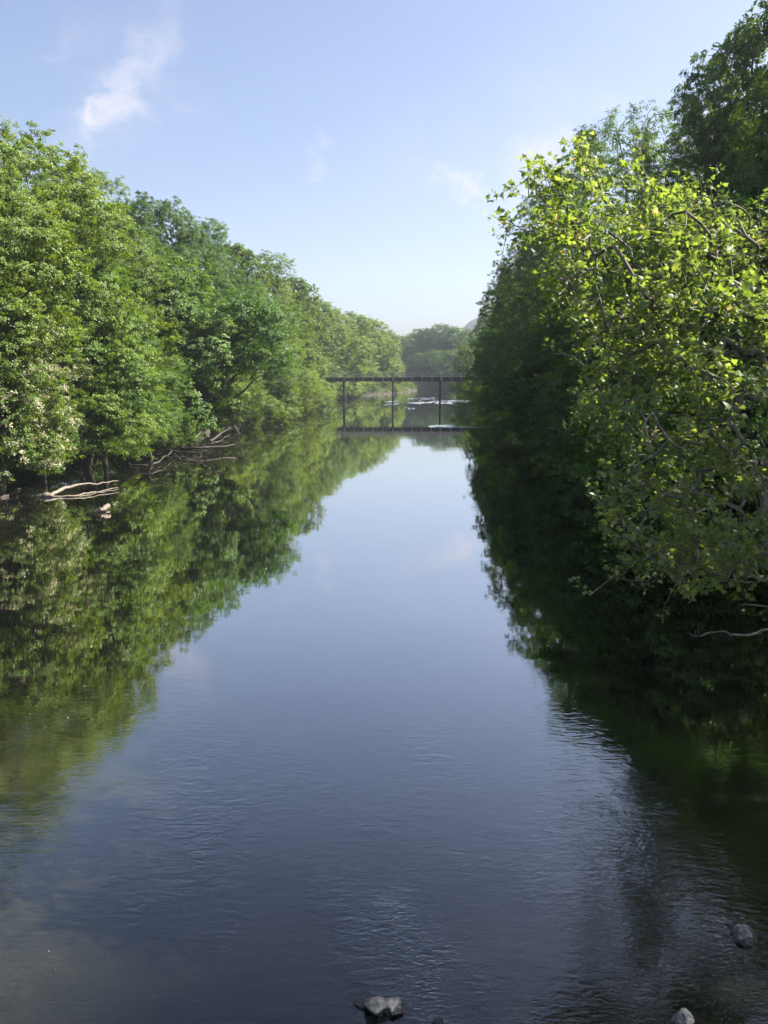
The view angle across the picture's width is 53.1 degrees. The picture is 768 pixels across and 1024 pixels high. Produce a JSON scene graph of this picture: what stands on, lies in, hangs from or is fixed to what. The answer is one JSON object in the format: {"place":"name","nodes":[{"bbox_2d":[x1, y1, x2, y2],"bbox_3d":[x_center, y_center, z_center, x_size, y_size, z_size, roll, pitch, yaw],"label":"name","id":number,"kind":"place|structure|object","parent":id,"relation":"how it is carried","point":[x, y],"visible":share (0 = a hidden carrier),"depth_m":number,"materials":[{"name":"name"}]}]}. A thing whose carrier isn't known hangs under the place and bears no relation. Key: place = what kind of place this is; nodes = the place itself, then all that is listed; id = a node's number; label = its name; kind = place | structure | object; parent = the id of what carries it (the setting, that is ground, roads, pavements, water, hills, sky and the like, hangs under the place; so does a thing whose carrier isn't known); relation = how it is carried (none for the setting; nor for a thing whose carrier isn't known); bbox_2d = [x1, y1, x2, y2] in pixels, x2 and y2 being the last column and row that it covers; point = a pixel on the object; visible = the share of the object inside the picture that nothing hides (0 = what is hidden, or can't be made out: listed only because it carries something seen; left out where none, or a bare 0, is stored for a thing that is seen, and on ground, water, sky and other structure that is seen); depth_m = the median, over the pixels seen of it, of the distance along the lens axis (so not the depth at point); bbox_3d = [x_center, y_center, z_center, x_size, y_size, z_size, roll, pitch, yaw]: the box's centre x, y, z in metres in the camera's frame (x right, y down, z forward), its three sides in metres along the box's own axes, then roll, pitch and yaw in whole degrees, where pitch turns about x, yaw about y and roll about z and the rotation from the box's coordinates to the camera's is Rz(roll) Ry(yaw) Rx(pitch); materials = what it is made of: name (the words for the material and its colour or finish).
{"place":"outdoors","nodes":[
{"label":"outdoors","id":0,"kind":"place"},
{"bbox_2d":[209,428,229,441],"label":"fallen trunk","id":1,"kind":"object","parent":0,"point":[215,437],"visible":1,"depth_m":85.89,"materials":[{"name":"brown wood"}]},
{"bbox_2d":[0,389,767,1023],"bbox_3d":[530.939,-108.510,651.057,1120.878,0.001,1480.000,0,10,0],"label":"water","id":2,"kind":"structure","parent":0,"point":[328,715],"depth_m":14.69,"materials":[{"name":"liquid"}]},
{"bbox_2d":[0,488,20,498],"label":"tree root","id":3,"kind":"object","parent":2,"relation":"in","point":[16,491],"visible":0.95,"depth_m":44.88,"materials":[{"name":"grey wood"}]},
{"bbox_2d":[35,481,117,496],"bbox_3d":[-18.052,-1.354,47.029,2.277,0.608,6.008,5,11,27],"label":"driftwood log","id":4,"kind":"object","parent":2,"relation":"on","point":[48,494],"visible":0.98,"depth_m":45.87,"materials":[{"name":"brown wood"}]},
{"bbox_2d":[94,503,110,512],"bbox_3d":[-14.713,-0.157,40.089,0.590,0.500,1.510,3,11,17],"label":"rock","id":5,"kind":"object","parent":2,"relation":"in","point":[106,507],"visible":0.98,"depth_m":39.93,"materials":[{"name":"grey stone"}]},
{"bbox_2d":[165,439,202,460],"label":"log","id":6,"kind":"object","parent":2,"relation":"on","point":[178,452],"visible":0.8,"depth_m":66.95,"materials":[{"name":"brown wood"}]},
{"bbox_2d":[138,437,236,469],"bbox_3d":[-17.266,-5.360,66.588,8.638,1.595,25.789,0,10,0],"label":"brush pile","id":7,"kind":"object","parent":2,"relation":"on","point":[187,458],"visible":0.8,"depth_m":64.28,"materials":[{"name":"brown wood"}]},
{"bbox_2d":[128,450,172,469],"bbox_3d":[-18.958,-4.792,62.522,2.350,1.748,16.688,-2,10,-9],"label":"log","id":8,"kind":"object","parent":7,"relation":"on","point":[135,465],"visible":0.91,"depth_m":58.52,"materials":[{"name":"brown wood"}]},
{"bbox_2d":[136,444,234,457],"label":"log","id":9,"kind":"object","parent":7,"relation":"on","point":[185,448],"visible":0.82,"depth_m":69.94,"materials":[{"name":"brown wood"}]},
{"bbox_2d":[352,995,402,1016],"bbox_3d":[-0.077,5.559,8.653,0.590,0.256,0.344,0,10,0],"label":"boulder","id":10,"kind":"object","parent":2,"relation":"in","point":[378,1006],"visible":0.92,"depth_m":8.57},
{"bbox_2d":[432,1017,442,1023],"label":"stone","id":11,"kind":"object","parent":2,"relation":"on","point":[437,1020],"visible":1,"depth_m":8.43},
{"bbox_2d":[385,398,489,426],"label":"foam","id":12,"kind":"object","parent":2,"relation":"on","point":[430,402],"visible":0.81,"depth_m":192.91,"materials":[{"name":"grey"}]},
{"bbox_2d":[671,1008,694,1023],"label":"boulder","id":13,"kind":"object","parent":2,"relation":"on","point":[683,1016],"visible":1,"depth_m":8.36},
{"bbox_2d":[732,924,757,946],"bbox_3d":[4.564,5.353,9.719,0.292,0.193,0.348,5,11,27],"label":"boulder","id":14,"kind":"object","parent":2,"relation":"on","point":[745,935],"visible":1,"depth_m":9.66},
{"bbox_2d":[760,970,767,977],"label":"stone","id":15,"kind":"object","parent":2,"relation":"on","point":[764,973],"visible":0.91,"depth_m":9.11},
{"bbox_2d":[0,0,767,353],"label":"sky","id":16,"kind":"structure","parent":0,"point":[364,143],"materials":[{"name":"blue"}]},
{"bbox_2d":[6,375,766,554],"bbox_3d":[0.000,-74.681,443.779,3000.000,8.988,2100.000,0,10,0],"label":"ground","id":17,"kind":"structure","parent":0,"point":[429,387],"depth_m":282.80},
{"bbox_2d":[0,386,48,469],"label":"bush","id":18,"kind":"object","parent":17,"relation":"on","point":[10,460],"visible":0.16,"depth_m":46.64,"materials":[{"name":"green plant"}]},
{"bbox_2d":[0,290,84,493],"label":"tree","id":19,"kind":"object","parent":17,"relation":"on","point":[27,401],"visible":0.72,"depth_m":45.10,"materials":[{"name":"green plant"}]},
{"bbox_2d":[2,391,88,470],"bbox_3d":[-24.074,-5.629,51.413,9.275,6.080,8.615,-7,12,-35],"label":"bush","id":20,"kind":"object","parent":17,"relation":"on","point":[77,444],"visible":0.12,"depth_m":51.29,"materials":[{"name":"green plant"}]},
{"bbox_2d":[1,297,96,481],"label":"tree","id":21,"kind":"object","parent":17,"relation":"on","point":[72,424],"visible":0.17,"depth_m":50.50,"materials":[{"name":"green plant"}]},
{"bbox_2d":[0,116,102,417],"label":"tree","id":22,"kind":"object","parent":17,"relation":"on","point":[41,233],"visible":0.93,"depth_m":42.14,"materials":[{"name":"green plant"}]},
{"bbox_2d":[0,120,185,386],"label":"tree","id":23,"kind":"object","parent":17,"relation":"on","point":[90,196],"visible":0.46,"depth_m":52.59,"materials":[{"name":"green plant"}]},
{"bbox_2d":[8,238,180,469],"bbox_3d":[-22.609,-11.140,57.074,14.824,18.020,17.402,-4,11,-22],"label":"tree","id":24,"kind":"object","parent":17,"relation":"on","point":[87,463],"visible":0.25,"depth_m":54.04,"materials":[{"name":"green plant"}]},
{"bbox_2d":[66,388,123,463],"bbox_3d":[-22.334,-6.733,56.907,6.209,6.361,7.008,-1,10,-6],"label":"bush","id":25,"kind":"object","parent":17,"relation":"on","point":[95,442],"visible":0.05,"depth_m":56.02,"materials":[{"name":"green plant"}]},
{"bbox_2d":[18,146,177,354],"bbox_3d":[-24.876,-16.627,63.973,16.715,24.938,16.655,3,11,18],"label":"tree","id":26,"kind":"object","parent":17,"relation":"on","point":[147,271],"visible":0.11,"depth_m":61.45,"materials":[{"name":"green plant"}]},
{"bbox_2d":[6,403,204,472],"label":"undergrowth","id":27,"kind":"object","parent":17,"relation":"on","point":[75,454],"visible":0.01,"depth_m":62.51,"materials":[{"name":"green plant"}]},
{"bbox_2d":[47,295,171,472],"bbox_3d":[-20.113,-8.666,55.155,10.847,13.436,8.990,4,11,23],"label":"tree","id":28,"kind":"object","parent":17,"relation":"on","point":[123,342],"visible":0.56,"depth_m":53.82,"materials":[{"name":"green plant"}]},
{"bbox_2d":[68,206,178,353],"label":"tree","id":29,"kind":"object","parent":17,"relation":"on","point":[132,238],"visible":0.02,"depth_m":71.69,"materials":[{"name":"green plant"}]},
{"bbox_2d":[94,396,179,454],"bbox_3d":[-22.030,-7.533,63.053,8.879,5.697,9.559,-10,14,-44],"label":"bush","id":30,"kind":"object","parent":17,"relation":"on","point":[150,412],"visible":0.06,"depth_m":62.16,"materials":[{"name":"green plant"}]},
{"bbox_2d":[106,198,207,336],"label":"tree","id":31,"kind":"object","parent":17,"relation":"on","point":[145,219],"visible":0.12,"depth_m":86.78,"materials":[{"name":"green plant"}]},
{"bbox_2d":[119,329,196,457],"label":"tree","id":32,"kind":"object","parent":17,"relation":"on","point":[168,380],"visible":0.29,"depth_m":65.16,"materials":[{"name":"green plant"}]},
{"bbox_2d":[132,397,200,453],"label":"bush","id":33,"kind":"object","parent":17,"relation":"on","point":[173,444],"visible":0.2,"depth_m":69.70,"materials":[{"name":"green plant"}]},
{"bbox_2d":[96,251,247,438],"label":"tree","id":34,"kind":"object","parent":17,"relation":"on","point":[179,304],"visible":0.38,"depth_m":71.31,"materials":[{"name":"green plant"}]},
{"bbox_2d":[126,190,225,342],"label":"tree","id":35,"kind":"object","parent":17,"relation":"on","point":[180,235],"visible":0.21,"depth_m":93.91,"materials":[{"name":"green plant"}]},
{"bbox_2d":[168,423,201,446],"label":"bush","id":36,"kind":"object","parent":17,"relation":"on","point":[193,444],"visible":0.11,"depth_m":76.50,"materials":[{"name":"green plant"}]},
{"bbox_2d":[6,382,401,473],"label":"undergrowth","id":37,"kind":"object","parent":17,"relation":"on","point":[198,417],"visible":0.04,"depth_m":97.54,"materials":[{"name":"green plant"}]},
{"bbox_2d":[177,216,258,345],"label":"tree","id":38,"kind":"object","parent":17,"relation":"on","point":[229,280],"visible":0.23,"depth_m":106.04,"materials":[{"name":"green plant"}]},
{"bbox_2d":[180,278,256,418],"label":"tree","id":39,"kind":"object","parent":17,"relation":"on","point":[230,323],"visible":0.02,"depth_m":97.19,"materials":[{"name":"green plant"}]},
{"bbox_2d":[203,389,238,427],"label":"bush","id":40,"kind":"object","parent":17,"relation":"on","point":[225,413],"visible":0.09,"depth_m":101.80,"materials":[{"name":"green plant"}]},
{"bbox_2d":[167,286,296,443],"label":"leaning tree","id":41,"kind":"object","parent":17,"relation":"on","point":[251,320],"visible":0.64,"depth_m":75.26,"materials":[{"name":"green plant"}]},
{"bbox_2d":[203,241,276,364],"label":"tree","id":42,"kind":"object","parent":17,"relation":"on","point":[239,250],"visible":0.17,"depth_m":118.89,"materials":[{"name":"green plant"}]},
{"bbox_2d":[204,373,294,428],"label":"bush","id":43,"kind":"object","parent":17,"relation":"on","point":[250,404],"visible":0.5,"depth_m":101.87,"materials":[{"name":"green plant"}]},
{"bbox_2d":[238,401,263,426],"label":"bush","id":44,"kind":"object","parent":17,"relation":"on","point":[251,423],"visible":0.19,"depth_m":106.44,"materials":[{"name":"green plant"}]},
{"bbox_2d":[226,278,308,401],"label":"tree","id":45,"kind":"object","parent":17,"relation":"on","point":[249,288],"visible":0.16,"depth_m":114.48,"materials":[{"name":"green plant"}]},
{"bbox_2d":[229,249,314,363],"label":"tree","id":46,"kind":"object","parent":17,"relation":"on","point":[277,283],"visible":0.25,"depth_m":135.19,"materials":[{"name":"green plant"}]},
{"bbox_2d":[250,362,304,419],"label":"bush","id":47,"kind":"object","parent":17,"relation":"on","point":[289,399],"visible":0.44,"depth_m":120.52,"materials":[{"name":"green plant"}]},
{"bbox_2d":[258,319,319,406],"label":"tree","id":48,"kind":"object","parent":17,"relation":"on","point":[306,381],"visible":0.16,"depth_m":130.49,"materials":[{"name":"green plant"}]},
{"bbox_2d":[275,275,326,405],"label":"tree","id":49,"kind":"object","parent":17,"relation":"on","point":[304,287],"visible":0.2,"depth_m":153.32,"materials":[{"name":"green plant"}]},
{"bbox_2d":[295,333,329,403],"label":"tree","id":50,"kind":"object","parent":17,"relation":"on","point":[310,354],"visible":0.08,"depth_m":150.17,"materials":[{"name":"green plant"}]},
{"bbox_2d":[291,292,334,376],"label":"tree","id":51,"kind":"object","parent":17,"relation":"on","point":[325,358],"visible":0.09,"depth_m":178.09,"materials":[{"name":"green plant"}]},
{"bbox_2d":[291,370,336,412],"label":"bush","id":52,"kind":"object","parent":17,"relation":"on","point":[307,407],"visible":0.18,"depth_m":139.10,"materials":[{"name":"green plant"}]},
{"bbox_2d":[316,372,338,405],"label":"bush","id":53,"kind":"object","parent":17,"relation":"on","point":[328,384],"visible":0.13,"depth_m":177.32,"materials":[{"name":"green plant"}]},
{"bbox_2d":[309,297,352,401],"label":"tree","id":54,"kind":"object","parent":17,"relation":"on","point":[331,345],"visible":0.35,"depth_m":208.39,"materials":[{"name":"green plant"}]},
{"bbox_2d":[321,306,377,398],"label":"tree","id":55,"kind":"object","parent":17,"relation":"on","point":[355,342],"visible":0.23,"depth_m":232.02,"materials":[{"name":"green plant"}]},
{"bbox_2d":[340,354,364,392],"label":"tree","id":56,"kind":"object","parent":17,"relation":"on","point":[353,371],"visible":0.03,"depth_m":254.75,"materials":[{"name":"green plant"}]},
{"bbox_2d":[341,311,387,389],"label":"tree","id":57,"kind":"object","parent":17,"relation":"on","point":[363,320],"visible":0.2,"depth_m":266.05,"materials":[{"name":"green plant"}]},
{"bbox_2d":[368,357,383,383],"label":"tree","id":58,"kind":"object","parent":17,"relation":"on","point":[374,366],"visible":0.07,"depth_m":285.81,"materials":[{"name":"green plant"}]},
{"bbox_2d":[352,317,404,383],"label":"tree","id":59,"kind":"object","parent":17,"relation":"on","point":[385,361],"visible":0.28,"depth_m":294.30,"materials":[{"name":"green plant"}]},
{"bbox_2d":[342,382,436,395],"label":"undergrowth","id":60,"kind":"object","parent":17,"relation":"on","point":[412,385],"visible":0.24,"depth_m":336.57,"materials":[{"name":"green plant"}]},
{"bbox_2d":[381,351,406,383],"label":"tree","id":61,"kind":"object","parent":17,"relation":"on","point":[400,362],"visible":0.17,"depth_m":310.62,"materials":[{"name":"green plant"}]},
{"bbox_2d":[387,384,401,392],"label":"bush","id":62,"kind":"object","parent":17,"relation":"on","point":[396,388],"visible":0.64,"depth_m":305.17,"materials":[{"name":"green plant"}]},
{"bbox_2d":[384,329,405,384],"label":"tree","id":63,"kind":"object","parent":17,"relation":"on","point":[392,336],"visible":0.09,"depth_m":325.58,"materials":[{"name":"green plant"}]},
{"bbox_2d":[324,372,470,404],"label":"footbridge","id":64,"kind":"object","parent":17,"relation":"on","point":[392,379],"visible":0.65,"depth_m":186.22,"materials":[{"name":"metal"}]},
{"bbox_2d":[387,335,415,373],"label":"tree","id":65,"kind":"object","parent":17,"relation":"on","point":[405,342],"visible":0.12,"depth_m":438.96,"materials":[{"name":"green plant"}]},
{"bbox_2d":[400,349,416,373],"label":"tree","id":66,"kind":"object","parent":17,"relation":"on","point":[405,358],"visible":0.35,"depth_m":427.99,"materials":[{"name":"green plant"}]},
{"bbox_2d":[404,352,424,375],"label":"tree","id":67,"kind":"object","parent":17,"relation":"on","point":[413,367],"visible":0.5,"depth_m":401.02,"materials":[{"name":"green plant"}]},
{"bbox_2d":[400,327,439,373],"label":"tree","id":68,"kind":"object","parent":17,"relation":"on","point":[416,347],"visible":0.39,"depth_m":425.31,"materials":[{"name":"green plant"}]},
{"bbox_2d":[416,349,447,383],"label":"tree","id":69,"kind":"object","parent":17,"relation":"on","point":[427,360],"visible":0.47,"depth_m":389.62,"materials":[{"name":"green plant"}]},
{"bbox_2d":[419,323,454,368],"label":"tree","id":70,"kind":"object","parent":17,"relation":"on","point":[434,343],"visible":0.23,"depth_m":415.96,"materials":[{"name":"green plant"}]},
{"bbox_2d":[428,349,464,389],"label":"tree","id":71,"kind":"object","parent":17,"relation":"on","point":[445,365],"visible":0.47,"depth_m":375.57,"materials":[{"name":"green plant"}]},
{"bbox_2d":[428,325,475,375],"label":"tree","id":72,"kind":"object","parent":17,"relation":"on","point":[457,332],"visible":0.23,"depth_m":405.75,"materials":[{"name":"green plant"}]},
{"bbox_2d":[445,343,475,391],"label":"tree","id":73,"kind":"object","parent":17,"relation":"on","point":[462,356],"visible":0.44,"depth_m":233.68,"materials":[{"name":"green plant"}]},
{"bbox_2d":[450,335,474,366],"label":"tree","id":74,"kind":"object","parent":17,"relation":"on","point":[460,342],"visible":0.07,"depth_m":389.21,"materials":[{"name":"green plant"}]},
{"bbox_2d":[455,375,472,399],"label":"bush","id":75,"kind":"object","parent":17,"relation":"on","point":[460,390],"visible":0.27,"depth_m":221.08,"materials":[{"name":"green plant"}]},
{"bbox_2d":[456,376,488,409],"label":"bush","id":76,"kind":"object","parent":17,"relation":"on","point":[466,392],"visible":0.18,"depth_m":154.76,"materials":[{"name":"green plant"}]},
{"bbox_2d":[463,328,487,401],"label":"tree","id":77,"kind":"object","parent":17,"relation":"on","point":[471,377],"visible":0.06,"depth_m":136.08,"materials":[{"name":"green plant"}]},
{"bbox_2d":[466,300,493,374],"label":"tree","id":78,"kind":"object","parent":17,"relation":"on","point":[481,322],"visible":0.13,"depth_m":170.03,"materials":[{"name":"green plant"}]},
{"bbox_2d":[469,383,490,414],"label":"bush","id":79,"kind":"object","parent":17,"relation":"on","point":[478,404],"visible":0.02,"depth_m":128.62,"materials":[{"name":"green plant"}]},
{"bbox_2d":[467,366,504,421],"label":"bush","id":80,"kind":"object","parent":17,"relation":"on","point":[478,395],"visible":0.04,"depth_m":108.02,"materials":[{"name":"green plant"}]},
{"bbox_2d":[472,322,506,415],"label":"tree","id":81,"kind":"object","parent":17,"relation":"on","point":[485,333],"visible":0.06,"depth_m":114.68,"materials":[{"name":"green plant"}]},
{"bbox_2d":[466,305,524,417],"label":"tree","id":82,"kind":"object","parent":17,"relation":"on","point":[487,352],"visible":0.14,"depth_m":95.88,"materials":[{"name":"green plant"}]},
{"bbox_2d":[470,259,521,378],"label":"tree","id":83,"kind":"object","parent":17,"relation":"on","point":[487,298],"visible":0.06,"depth_m":123.73,"materials":[{"name":"green plant"}]},
{"bbox_2d":[478,298,561,428],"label":"tree","id":84,"kind":"object","parent":17,"relation":"on","point":[493,400],"visible":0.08,"depth_m":79.66,"materials":[{"name":"green plant"}]},
{"bbox_2d":[482,240,568,367],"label":"tree","id":85,"kind":"object","parent":17,"relation":"on","point":[497,306],"visible":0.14,"depth_m":99.82,"materials":[{"name":"green plant"}]},
{"bbox_2d":[479,271,600,440],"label":"tree","id":86,"kind":"object","parent":17,"relation":"on","point":[513,375],"visible":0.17,"depth_m":65.84,"materials":[{"name":"green plant"}]},
{"bbox_2d":[487,177,592,365],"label":"tree","id":87,"kind":"object","parent":17,"relation":"on","point":[530,262],"visible":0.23,"depth_m":85.05,"materials":[{"name":"green plant"}]},
{"bbox_2d":[493,236,639,450],"bbox_3d":[16.322,-10.647,55.231,16.376,17.665,13.950,0,10,0],"label":"tree","id":88,"kind":"object","parent":17,"relation":"on","point":[557,329],"visible":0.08,"depth_m":54.80,"materials":[{"name":"green plant"}]},
{"bbox_2d":[524,379,611,489],"bbox_3d":[14.081,-4.349,46.367,8.857,8.249,9.996,-6,12,-31],"label":"bush","id":89,"kind":"object","parent":17,"relation":"on","point":[544,441],"visible":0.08,"depth_m":46.96,"materials":[{"name":"green plant"}]},
{"bbox_2d":[556,124,614,275],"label":"slender tree","id":90,"kind":"object","parent":17,"relation":"on","point":[602,150],"visible":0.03,"depth_m":77.99,"materials":[{"name":"green plant"}]},
{"bbox_2d":[547,100,682,352],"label":"tree","id":91,"kind":"object","parent":17,"relation":"on","point":[595,149],"visible":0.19,"depth_m":66.77,"materials":[{"name":"green plant"}]},
{"bbox_2d":[483,126,767,622],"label":"sycamore tree","id":92,"kind":"object","parent":17,"relation":"on","point":[677,358],"visible":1,"depth_m":12.46,"materials":[{"name":"green plant"}]},
{"bbox_2d":[687,604,767,638],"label":"bare branch","id":93,"kind":"object","parent":92,"relation":"attached to","point":[757,632],"visible":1,"depth_m":13.57,"materials":[{"name":"brown plant"}]},
{"bbox_2d":[530,213,753,460],"bbox_3d":[14.971,-7.811,43.006,13.022,16.219,15.712,8,13,39],"label":"tree","id":94,"kind":"object","parent":17,"relation":"on","point":[566,397],"visible":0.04,"depth_m":41.71,"materials":[{"name":"green plant"}]},
{"bbox_2d":[577,102,712,272],"bbox_3d":[22.794,-18.829,61.739,15.976,27.057,15.705,-3,10,-15],"label":"tree","id":95,"kind":"object","parent":17,"relation":"on","point":[645,144],"visible":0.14,"depth_m":60.28,"materials":[{"name":"green plant"}]},
{"bbox_2d":[532,379,765,522],"bbox_3d":[12.746,-2.575,36.886,11.428,8.066,12.303,-2,10,-10],"label":"bush","id":96,"kind":"object","parent":17,"relation":"on","point":[570,438],"visible":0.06,"depth_m":34.97,"materials":[{"name":"green plant"}]},
{"bbox_2d":[541,190,767,521],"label":"tree","id":97,"kind":"object","parent":17,"relation":"on","point":[570,378],"visible":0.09,"depth_m":32.31,"materials":[{"name":"green plant"}]},
{"bbox_2d":[560,351,767,576],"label":"bush","id":98,"kind":"object","parent":17,"relation":"on","point":[755,419],"visible":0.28,"depth_m":25.93,"materials":[{"name":"green plant"}]},
{"bbox_2d":[624,53,767,281],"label":"tree","id":99,"kind":"object","parent":17,"relation":"on","point":[691,155],"visible":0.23,"depth_m":49.01,"materials":[{"name":"green plant"}]},
{"bbox_2d":[670,0,767,342],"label":"tree","id":100,"kind":"object","parent":17,"relation":"on","point":[746,43],"visible":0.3,"depth_m":45.91,"materials":[{"name":"green plant"}]},
{"bbox_2d":[699,72,767,262],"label":"tree","id":101,"kind":"object","parent":17,"relation":"on","point":[734,180],"visible":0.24,"depth_m":42.05,"materials":[{"name":"green plant"}]},
{"bbox_2d":[724,65,767,251],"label":"tree","id":102,"kind":"object","parent":17,"relation":"on","point":[746,148],"visible":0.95,"depth_m":33.42,"materials":[{"name":"green plant"}]},
{"bbox_2d":[461,274,757,367],"bbox_3d":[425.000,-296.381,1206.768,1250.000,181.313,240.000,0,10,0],"label":"hills","id":103,"kind":"structure","parent":0,"point":[470,324],"depth_m":1269.73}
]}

